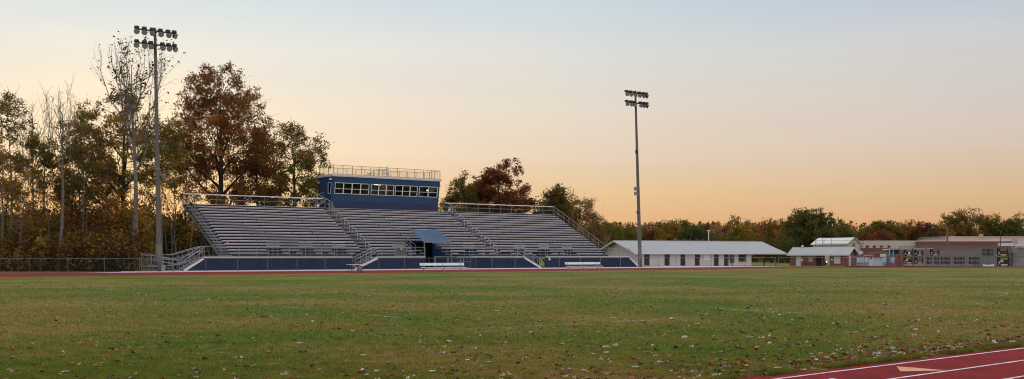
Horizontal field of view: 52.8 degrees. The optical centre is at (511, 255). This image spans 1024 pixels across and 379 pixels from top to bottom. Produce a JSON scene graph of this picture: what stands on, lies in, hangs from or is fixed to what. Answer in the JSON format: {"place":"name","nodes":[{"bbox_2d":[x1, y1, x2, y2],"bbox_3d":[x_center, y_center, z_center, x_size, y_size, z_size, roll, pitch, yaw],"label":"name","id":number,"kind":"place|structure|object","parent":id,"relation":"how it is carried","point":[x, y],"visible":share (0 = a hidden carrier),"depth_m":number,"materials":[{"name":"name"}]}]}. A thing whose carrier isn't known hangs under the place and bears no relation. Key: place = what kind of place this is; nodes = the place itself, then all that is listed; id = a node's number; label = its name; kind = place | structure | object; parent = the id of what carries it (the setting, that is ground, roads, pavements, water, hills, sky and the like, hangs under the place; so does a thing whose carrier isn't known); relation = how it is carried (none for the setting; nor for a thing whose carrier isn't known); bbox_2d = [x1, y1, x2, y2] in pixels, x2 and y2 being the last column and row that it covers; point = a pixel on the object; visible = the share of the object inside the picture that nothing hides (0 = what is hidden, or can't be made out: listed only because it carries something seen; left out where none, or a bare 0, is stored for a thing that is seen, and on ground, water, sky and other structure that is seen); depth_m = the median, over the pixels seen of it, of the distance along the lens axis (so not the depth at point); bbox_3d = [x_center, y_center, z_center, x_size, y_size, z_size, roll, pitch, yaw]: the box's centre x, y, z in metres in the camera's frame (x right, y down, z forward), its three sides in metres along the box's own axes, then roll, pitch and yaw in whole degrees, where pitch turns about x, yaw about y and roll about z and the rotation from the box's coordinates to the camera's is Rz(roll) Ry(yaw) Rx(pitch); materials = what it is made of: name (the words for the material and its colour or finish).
{"place":"outdoors","nodes":[
{"label":"outdoors","id":0,"kind":"place"},
{"bbox_2d":[0,270,155,273],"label":"woodland floor","id":1,"kind":"structure","parent":0,"point":[13,272],"depth_m":94.91,"materials":[{"name":"brown soil"}]},
{"bbox_2d":[0,140,22,268],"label":"tree","id":2,"kind":"object","parent":1,"relation":"on","point":[3,175],"visible":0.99,"depth_m":97.18,"materials":[{"name":"green plant"}]},
{"bbox_2d":[0,160,26,238],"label":"tree","id":3,"kind":"object","parent":1,"relation":"on","point":[14,207],"visible":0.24,"depth_m":103.82,"materials":[{"name":"green plant"}]},
{"bbox_2d":[4,153,40,266],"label":"tree","id":4,"kind":"object","parent":1,"relation":"on","point":[24,201],"visible":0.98,"depth_m":96.64,"materials":[{"name":"green plant"}]},
{"bbox_2d":[0,85,52,251],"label":"tree","id":5,"kind":"object","parent":1,"relation":"on","point":[5,108],"visible":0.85,"depth_m":100.23,"materials":[{"name":"green plant"}]},
{"bbox_2d":[6,92,63,218],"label":"tree","id":6,"kind":"object","parent":1,"relation":"on","point":[32,118],"visible":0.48,"depth_m":108.05,"materials":[{"name":"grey plant"}]},
{"bbox_2d":[31,235,47,270],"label":"sapling","id":7,"kind":"object","parent":1,"relation":"on","point":[40,242],"visible":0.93,"depth_m":95.94,"materials":[{"name":"green plant"}]},
{"bbox_2d":[12,141,75,227],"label":"tree","id":8,"kind":"object","parent":1,"relation":"on","point":[57,180],"visible":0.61,"depth_m":103.46,"materials":[{"name":"green plant"}]},
{"bbox_2d":[20,179,67,270],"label":"tree","id":9,"kind":"object","parent":1,"relation":"on","point":[44,218],"visible":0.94,"depth_m":97.57,"materials":[{"name":"green plant"}]},
{"bbox_2d":[37,74,83,270],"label":"tree","id":10,"kind":"object","parent":1,"relation":"on","point":[61,141],"visible":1,"depth_m":97.06,"materials":[{"name":"grey plant"}]},
{"bbox_2d":[49,181,101,233],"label":"tree","id":11,"kind":"object","parent":1,"relation":"on","point":[77,209],"visible":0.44,"depth_m":105.91,"materials":[{"name":"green plant"}]},
{"bbox_2d":[41,137,120,221],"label":"tree","id":12,"kind":"object","parent":1,"relation":"on","point":[72,198],"visible":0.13,"depth_m":113.61,"materials":[{"name":"green plant"}]},
{"bbox_2d":[52,112,116,266],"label":"tree","id":13,"kind":"object","parent":1,"relation":"on","point":[81,151],"visible":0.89,"depth_m":102.89,"materials":[{"name":"green plant"}]},
{"bbox_2d":[0,160,209,270],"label":"brushwood","id":14,"kind":"object","parent":1,"relation":"on","point":[118,219],"visible":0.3,"depth_m":104.13,"materials":[{"name":"brown plant"}]},
{"bbox_2d":[82,163,130,226],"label":"tree","id":15,"kind":"object","parent":1,"relation":"on","point":[110,200],"visible":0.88,"depth_m":103.50,"materials":[{"name":"green plant"}]},
{"bbox_2d":[43,84,193,221],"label":"tree","id":16,"kind":"object","parent":1,"relation":"on","point":[112,143],"visible":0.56,"depth_m":110.56,"materials":[{"name":"green plant"}]},
{"bbox_2d":[89,30,185,269],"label":"tree","id":17,"kind":"object","parent":1,"relation":"on","point":[131,110],"visible":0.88,"depth_m":99.77,"materials":[{"name":"brown plant"}]},
{"bbox_2d":[138,170,177,241],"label":"tree","id":18,"kind":"object","parent":1,"relation":"on","point":[152,198],"visible":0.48,"depth_m":105.79,"materials":[{"name":"green plant"}]},
{"bbox_2d":[0,195,583,270],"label":"undergrowth","id":19,"kind":"object","parent":1,"relation":"on","point":[113,240],"visible":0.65,"depth_m":98.88,"materials":[{"name":"brown plant"}]},
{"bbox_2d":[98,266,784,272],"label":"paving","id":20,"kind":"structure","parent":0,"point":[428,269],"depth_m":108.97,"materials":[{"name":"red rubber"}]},
{"bbox_2d":[141,254,156,271],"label":"metal gate","id":21,"kind":"structure","parent":20,"relation":"on","point":[147,269],"depth_m":95.37,"materials":[{"name":"metal"}]},
{"bbox_2d":[133,25,177,270],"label":"floodlight pole","id":22,"kind":"object","parent":20,"relation":"on","point":[158,145],"visible":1,"depth_m":95.77,"materials":[{"name":"metal"}]},
{"bbox_2d":[142,192,637,270],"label":"grandstand","id":23,"kind":"object","parent":20,"relation":"on","point":[279,236],"visible":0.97,"depth_m":119.24,"materials":[{"name":"metal"}]},
{"bbox_2d":[317,165,441,210],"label":"press box","id":24,"kind":"object","parent":23,"relation":"on","point":[363,191],"visible":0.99,"depth_m":128.52,"materials":[{"name":"blue metal"}]},
{"bbox_2d":[334,182,368,194],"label":"window","id":25,"kind":"structure","parent":24,"relation":"in","point":[360,189],"depth_m":125.52,"materials":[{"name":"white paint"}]},
{"bbox_2d":[371,184,393,195],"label":"window","id":26,"kind":"structure","parent":24,"relation":"in","point":[386,190],"depth_m":128.19,"materials":[{"name":"white paint"}]},
{"bbox_2d":[395,185,417,196],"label":"window","id":27,"kind":"structure","parent":24,"relation":"in","point":[409,191],"depth_m":130.09,"materials":[{"name":"white paint"}]},
{"bbox_2d":[434,256,463,268],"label":"double gate","id":28,"kind":"structure","parent":20,"relation":"on","point":[448,259],"depth_m":116.77,"materials":[{"name":"metal"}]},
{"bbox_2d":[624,90,648,266],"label":"floodlight pole","id":29,"kind":"object","parent":20,"relation":"on","point":[639,94],"visible":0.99,"depth_m":131.89,"materials":[{"name":"metal"}]},
{"bbox_2d":[0,257,1023,378],"bbox_3d":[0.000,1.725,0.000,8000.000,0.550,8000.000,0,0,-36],"label":"ground","id":30,"kind":"structure","parent":0,"point":[891,273],"depth_m":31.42,"materials":[{"name":"green plant"}]},
{"bbox_2d":[160,157,196,215],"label":"tree","id":31,"kind":"object","parent":30,"relation":"on","point":[170,196],"visible":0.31,"depth_m":134.92,"materials":[{"name":"green plant"}]},
{"bbox_2d":[146,61,289,204],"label":"tree","id":32,"kind":"object","parent":30,"relation":"on","point":[220,121],"visible":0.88,"depth_m":122.88,"materials":[{"name":"brown plant"}]},
{"bbox_2d":[0,257,473,272],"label":"chain link fence","id":33,"kind":"object","parent":30,"relation":"on","point":[173,258],"visible":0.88,"depth_m":92.35,"materials":[{"name":"metal"}]},
{"bbox_2d":[223,124,287,205],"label":"tree","id":34,"kind":"object","parent":30,"relation":"on","point":[256,178],"visible":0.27,"depth_m":129.10,"materials":[{"name":"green plant"}]},
{"bbox_2d":[242,119,334,207],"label":"tree","id":35,"kind":"object","parent":30,"relation":"on","point":[307,163],"visible":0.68,"depth_m":128.38,"materials":[{"name":"green plant"}]},
{"bbox_2d":[420,263,466,272],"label":"team bench","id":36,"kind":"object","parent":30,"relation":"on","point":[433,264],"visible":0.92,"depth_m":90.71,"materials":[{"name":"metal"}]},
{"bbox_2d":[438,168,479,211],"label":"tree","id":37,"kind":"object","parent":30,"relation":"on","point":[467,194],"visible":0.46,"depth_m":177.03,"materials":[{"name":"green plant"}]},
{"bbox_2d":[459,158,539,213],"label":"tree","id":38,"kind":"object","parent":30,"relation":"on","point":[485,191],"visible":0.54,"depth_m":179.75,"materials":[{"name":"brown plant"}]},
{"bbox_2d":[0,275,1023,378],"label":"fallen leaves","id":39,"kind":"object","parent":30,"relation":"on","point":[879,353],"visible":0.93,"depth_m":15.99,"materials":[{"name":"orange plant"}]},
{"bbox_2d":[4,213,1021,261],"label":"wood","id":40,"kind":"object","parent":30,"relation":"on","point":[747,224],"visible":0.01,"depth_m":399.13,"materials":[{"name":"green plant"}]},
{"bbox_2d":[531,183,584,259],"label":"tree","id":41,"kind":"object","parent":30,"relation":"on","point":[557,199],"visible":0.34,"depth_m":188.42,"materials":[{"name":"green plant"}]},
{"bbox_2d":[557,210,586,238],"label":"tree","id":42,"kind":"object","parent":30,"relation":"on","point":[570,219],"visible":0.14,"depth_m":184.77,"materials":[{"name":"green plant"}]},
{"bbox_2d":[557,186,606,245],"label":"tree","id":43,"kind":"object","parent":30,"relation":"on","point":[589,204],"visible":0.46,"depth_m":193.83,"materials":[{"name":"green plant"}]},
{"bbox_2d":[582,211,618,247],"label":"tree","id":44,"kind":"object","parent":30,"relation":"on","point":[606,235],"visible":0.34,"depth_m":198.69,"materials":[{"name":"green plant"}]},
{"bbox_2d":[600,225,624,245],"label":"tree","id":45,"kind":"object","parent":30,"relation":"on","point":[620,235],"visible":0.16,"depth_m":208.74,"materials":[{"name":"green plant"}]},
{"bbox_2d":[616,222,637,240],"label":"tree","id":46,"kind":"object","parent":30,"relation":"on","point":[628,234],"visible":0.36,"depth_m":329.05,"materials":[{"name":"green plant"}]},
{"bbox_2d":[492,257,775,268],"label":"chain link fence","id":47,"kind":"object","parent":30,"relation":"on","point":[663,264],"visible":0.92,"depth_m":130.09,"materials":[{"name":"metal"}]},
{"bbox_2d":[632,218,655,239],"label":"tree","id":48,"kind":"object","parent":30,"relation":"on","point":[644,228],"visible":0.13,"depth_m":334.89,"materials":[{"name":"green plant"}]},
{"bbox_2d":[641,222,665,239],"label":"tree","id":49,"kind":"object","parent":30,"relation":"on","point":[650,235],"visible":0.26,"depth_m":327.97,"materials":[{"name":"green plant"}]},
{"bbox_2d":[653,218,683,240],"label":"tree","id":50,"kind":"object","parent":30,"relation":"on","point":[668,231],"visible":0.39,"depth_m":318.50,"materials":[{"name":"yellow plant"}]},
{"bbox_2d":[674,219,698,233],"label":"tree","id":51,"kind":"object","parent":30,"relation":"on","point":[683,223],"visible":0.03,"depth_m":343.74,"materials":[{"name":"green plant"}]},
{"bbox_2d":[673,221,713,240],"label":"tree","id":52,"kind":"object","parent":30,"relation":"on","point":[688,232],"visible":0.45,"depth_m":312.78,"materials":[{"name":"green plant"}]},
{"bbox_2d":[602,230,786,265],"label":"concession building","id":53,"kind":"structure","parent":30,"relation":"on","point":[670,251],"depth_m":168.24,"materials":[{"name":"metal"}]},
{"bbox_2d":[645,254,648,265],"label":"door","id":54,"kind":"structure","parent":53,"relation":"in","point":[646,255],"depth_m":162.60,"materials":[{"name":"metal"}]},
{"bbox_2d":[695,222,713,240],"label":"tree","id":55,"kind":"object","parent":30,"relation":"on","point":[706,225],"visible":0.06,"depth_m":338.19,"materials":[{"name":"brown plant"}]},
{"bbox_2d":[709,223,734,240],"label":"tree","id":56,"kind":"object","parent":30,"relation":"on","point":[718,231],"visible":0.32,"depth_m":322.80,"materials":[{"name":"brown plant"}]},
{"bbox_2d":[720,219,754,255],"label":"tree","id":57,"kind":"object","parent":30,"relation":"on","point":[737,232],"visible":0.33,"depth_m":310.81,"materials":[{"name":"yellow plant"}]},
{"bbox_2d":[723,214,751,235],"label":"tree","id":58,"kind":"object","parent":30,"relation":"on","point":[732,222],"visible":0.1,"depth_m":343.82,"materials":[{"name":"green plant"}]},
{"bbox_2d":[750,217,782,261],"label":"tree","id":59,"kind":"object","parent":30,"relation":"on","point":[765,231],"visible":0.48,"depth_m":328.77,"materials":[{"name":"brown plant"}]},
{"bbox_2d":[755,234,784,262],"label":"tree","id":60,"kind":"object","parent":30,"relation":"on","point":[771,242],"visible":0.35,"depth_m":289.39,"materials":[{"name":"green plant"}]},
{"bbox_2d":[770,218,786,261],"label":"tree","id":61,"kind":"object","parent":30,"relation":"on","point":[779,227],"visible":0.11,"depth_m":344.02,"materials":[{"name":"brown plant"}]},
{"bbox_2d":[775,234,802,262],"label":"tree","id":62,"kind":"object","parent":30,"relation":"on","point":[789,246],"visible":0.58,"depth_m":279.58,"materials":[{"name":"green plant"}]},
{"bbox_2d":[776,214,813,262],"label":"tree","id":63,"kind":"object","parent":30,"relation":"on","point":[787,225],"visible":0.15,"depth_m":294.69,"materials":[{"name":"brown plant"}]},
{"bbox_2d":[781,206,843,246],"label":"tree","id":64,"kind":"object","parent":30,"relation":"on","point":[805,223],"visible":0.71,"depth_m":287.15,"materials":[{"name":"green plant"}]},
{"bbox_2d":[786,245,859,265],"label":"brick building","id":65,"kind":"structure","parent":30,"relation":"on","point":[803,253],"depth_m":204.07,"materials":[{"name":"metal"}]},
{"bbox_2d":[810,237,860,263],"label":"gable building","id":66,"kind":"structure","parent":30,"relation":"on","point":[841,240],"depth_m":265.56,"materials":[{"name":"beige metal"}]},
{"bbox_2d":[815,238,863,263],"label":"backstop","id":67,"kind":"object","parent":30,"relation":"on","point":[822,243],"visible":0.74,"depth_m":250.00,"materials":[{"name":"metal"}]},
{"bbox_2d":[786,257,894,266],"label":"chain link fence","id":68,"kind":"object","parent":30,"relation":"on","point":[846,257],"visible":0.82,"depth_m":143.44,"materials":[{"name":"metal"}]},
{"bbox_2d":[833,218,858,238],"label":"tree","id":69,"kind":"object","parent":30,"relation":"on","point":[844,229],"visible":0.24,"depth_m":328.55,"materials":[{"name":"green plant"}]},
{"bbox_2d":[855,228,872,240],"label":"tree","id":70,"kind":"object","parent":30,"relation":"on","point":[861,236],"visible":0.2,"depth_m":334.40,"materials":[{"name":"brown plant"}]},
{"bbox_2d":[861,227,900,240],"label":"tree","id":71,"kind":"object","parent":30,"relation":"on","point":[882,235],"visible":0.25,"depth_m":328.90,"materials":[{"name":"brown plant"}]},
{"bbox_2d":[860,219,907,240],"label":"tree","id":72,"kind":"object","parent":30,"relation":"on","point":[878,225],"visible":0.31,"depth_m":342.93,"materials":[{"name":"green plant"}]},
{"bbox_2d":[891,254,904,266],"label":"letter sculpture","id":73,"kind":"object","parent":30,"relation":"on","point":[897,257],"visible":1,"depth_m":139.50,"materials":[{"name":"red metal"}]},
{"bbox_2d":[883,248,932,265],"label":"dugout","id":74,"kind":"object","parent":30,"relation":"on","point":[892,251],"visible":0.46,"depth_m":205.50,"materials":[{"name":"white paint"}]},
{"bbox_2d":[894,219,924,240],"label":"tree","id":75,"kind":"object","parent":30,"relation":"on","point":[907,227],"visible":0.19,"depth_m":348.43,"materials":[{"name":"brown plant"}]},
{"bbox_2d":[908,222,945,240],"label":"tree","id":76,"kind":"object","parent":30,"relation":"on","point":[929,227],"visible":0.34,"depth_m":344.26,"materials":[{"name":"brown plant"}]},
{"bbox_2d":[845,263,1023,266],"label":"car park","id":77,"kind":"structure","parent":30,"relation":"on","point":[908,265],"depth_m":175.53,"materials":[{"name":"grey asphalt"}]},
{"bbox_2d":[856,258,894,265],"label":"panel fence","id":78,"kind":"object","parent":77,"relation":"on","point":[868,259],"visible":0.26,"depth_m":181.97,"materials":[{"name":"metal"}]},
{"bbox_2d":[973,252,993,266],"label":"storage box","id":79,"kind":"object","parent":77,"relation":"on","point":[978,265],"visible":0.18,"depth_m":168.00,"materials":[{"name":"metal"}]},
{"bbox_2d":[860,234,1023,262],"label":"school building","id":80,"kind":"structure","parent":30,"relation":"on","point":[878,247],"depth_m":299.95,"materials":[{"name":"red brick"}]},
{"bbox_2d":[930,221,955,235],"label":"tree","id":81,"kind":"object","parent":30,"relation":"on","point":[943,228],"visible":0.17,"depth_m":348.01,"materials":[{"name":"brown plant"}]},
{"bbox_2d":[946,226,948,264],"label":"utility pole","id":82,"kind":"object","parent":30,"relation":"on","point":[947,242],"visible":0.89,"depth_m":229.84,"materials":[{"name":"grey metal"}]},
{"bbox_2d":[938,209,973,235],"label":"tree","id":83,"kind":"object","parent":30,"relation":"on","point":[948,217],"visible":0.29,"depth_m":358.72,"materials":[{"name":"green plant"}]},
{"bbox_2d":[890,254,1023,266],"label":"fence","id":84,"kind":"object","parent":30,"relation":"on","point":[946,260],"visible":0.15,"depth_m":176.00,"materials":[{"name":"metal"}]},
{"bbox_2d":[899,246,1023,266],"bbox_3d":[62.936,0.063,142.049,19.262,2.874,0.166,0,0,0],"label":"tall fence","id":85,"kind":"object","parent":30,"relation":"on","point":[955,250],"visible":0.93,"depth_m":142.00,"materials":[{"name":"metal"}]},
{"bbox_2d":[903,257,912,263],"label":"sponsor banner","id":86,"kind":"object","parent":85,"relation":"attached to","point":[907,260],"visible":1,"depth_m":141.93,"materials":[{"name":"black plastic"}]},
{"bbox_2d":[903,250,912,255],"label":"sponsor banner","id":87,"kind":"object","parent":85,"relation":"attached to","point":[907,252],"visible":1,"depth_m":141.93,"materials":[{"name":"black plastic"}]},
{"bbox_2d":[914,257,922,263],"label":"sponsor banner","id":88,"kind":"object","parent":85,"relation":"attached to","point":[918,260],"visible":1,"depth_m":141.93,"materials":[{"name":"black plastic"}]},
{"bbox_2d":[914,250,922,255],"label":"sponsor banner","id":89,"kind":"object","parent":85,"relation":"attached to","point":[918,252],"visible":1,"depth_m":141.93,"materials":[{"name":"black plastic"}]},
{"bbox_2d":[930,249,938,255],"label":"sponsor banner","id":90,"kind":"object","parent":85,"relation":"attached to","point":[934,252],"visible":1,"depth_m":141.93,"materials":[{"name":"black plastic"}]},
{"bbox_2d":[997,248,1007,255],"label":"sponsor banner","id":91,"kind":"object","parent":85,"relation":"attached to","point":[1002,251],"visible":1,"depth_m":141.93,"materials":[{"name":"black plastic"}]},
{"bbox_2d":[997,257,1008,265],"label":"sponsor banner","id":92,"kind":"object","parent":85,"relation":"attached to","point":[1002,261],"visible":1,"depth_m":141.93,"materials":[{"name":"black plastic"}]},
{"bbox_2d":[944,206,986,235],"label":"tree","id":93,"kind":"object","parent":30,"relation":"on","point":[965,225],"visible":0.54,"depth_m":353.58,"materials":[{"name":"green plant"}]},
{"bbox_2d":[968,208,1003,235],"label":"tree","id":94,"kind":"object","parent":30,"relation":"on","point":[983,222],"visible":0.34,"depth_m":367.62,"materials":[{"name":"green plant"}]},
{"bbox_2d":[979,211,1006,235],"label":"tree","id":95,"kind":"object","parent":30,"relation":"on","point":[998,218],"visible":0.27,"depth_m":368.37,"materials":[{"name":"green plant"}]},
{"bbox_2d":[990,213,1023,235],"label":"tree","id":96,"kind":"object","parent":30,"relation":"on","point":[1009,228],"visible":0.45,"depth_m":364.22,"materials":[{"name":"green plant"}]},
{"bbox_2d":[1012,211,1023,233],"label":"tree","id":97,"kind":"object","parent":30,"relation":"on","point":[1021,223],"visible":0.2,"depth_m":369.48,"materials":[{"name":"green plant"}]},
{"bbox_2d":[0,267,1023,276],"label":"running track","id":98,"kind":"structure","parent":0,"point":[249,272],"depth_m":95.30,"materials":[{"name":"red rubber"}]},
{"bbox_2d":[565,262,599,269],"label":"team bench","id":99,"kind":"object","parent":98,"relation":"on","point":[572,263],"visible":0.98,"depth_m":101.98,"materials":[{"name":"metal"}]},
{"bbox_2d":[0,0,1023,231],"label":"sky","id":100,"kind":"structure","parent":0,"point":[866,111],"materials":[{"name":"orange"}]},
{"bbox_2d":[869,258,882,265],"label":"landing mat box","id":101,"kind":"object","parent":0,"point":[873,262],"visible":1,"depth_m":150.00,"materials":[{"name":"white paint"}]},
{"bbox_2d":[738,345,1023,378],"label":"running track","id":102,"kind":"structure","parent":0,"point":[1001,371],"depth_m":13.12,"materials":[{"name":"red rubber"}]},
{"bbox_2d":[775,348,1022,378],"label":"track line","id":103,"kind":"object","parent":102,"relation":"on","point":[896,363],"depth_m":13.68,"materials":[{"name":"white paint"}]},
{"bbox_2d":[897,366,941,370],"bbox_3d":[5.039,1.439,13.071,0.566,0.001,0.645,0,0,-36],"label":"track arrow","id":104,"kind":"object","parent":102,"relation":"on","point":[909,369],"visible":1,"depth_m":13.07,"materials":[{"name":"beige paint"}]},
{"bbox_2d":[890,360,1023,378],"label":"track line","id":105,"kind":"object","parent":102,"relation":"on","point":[955,369],"depth_m":13.07,"materials":[{"name":"white paint"}]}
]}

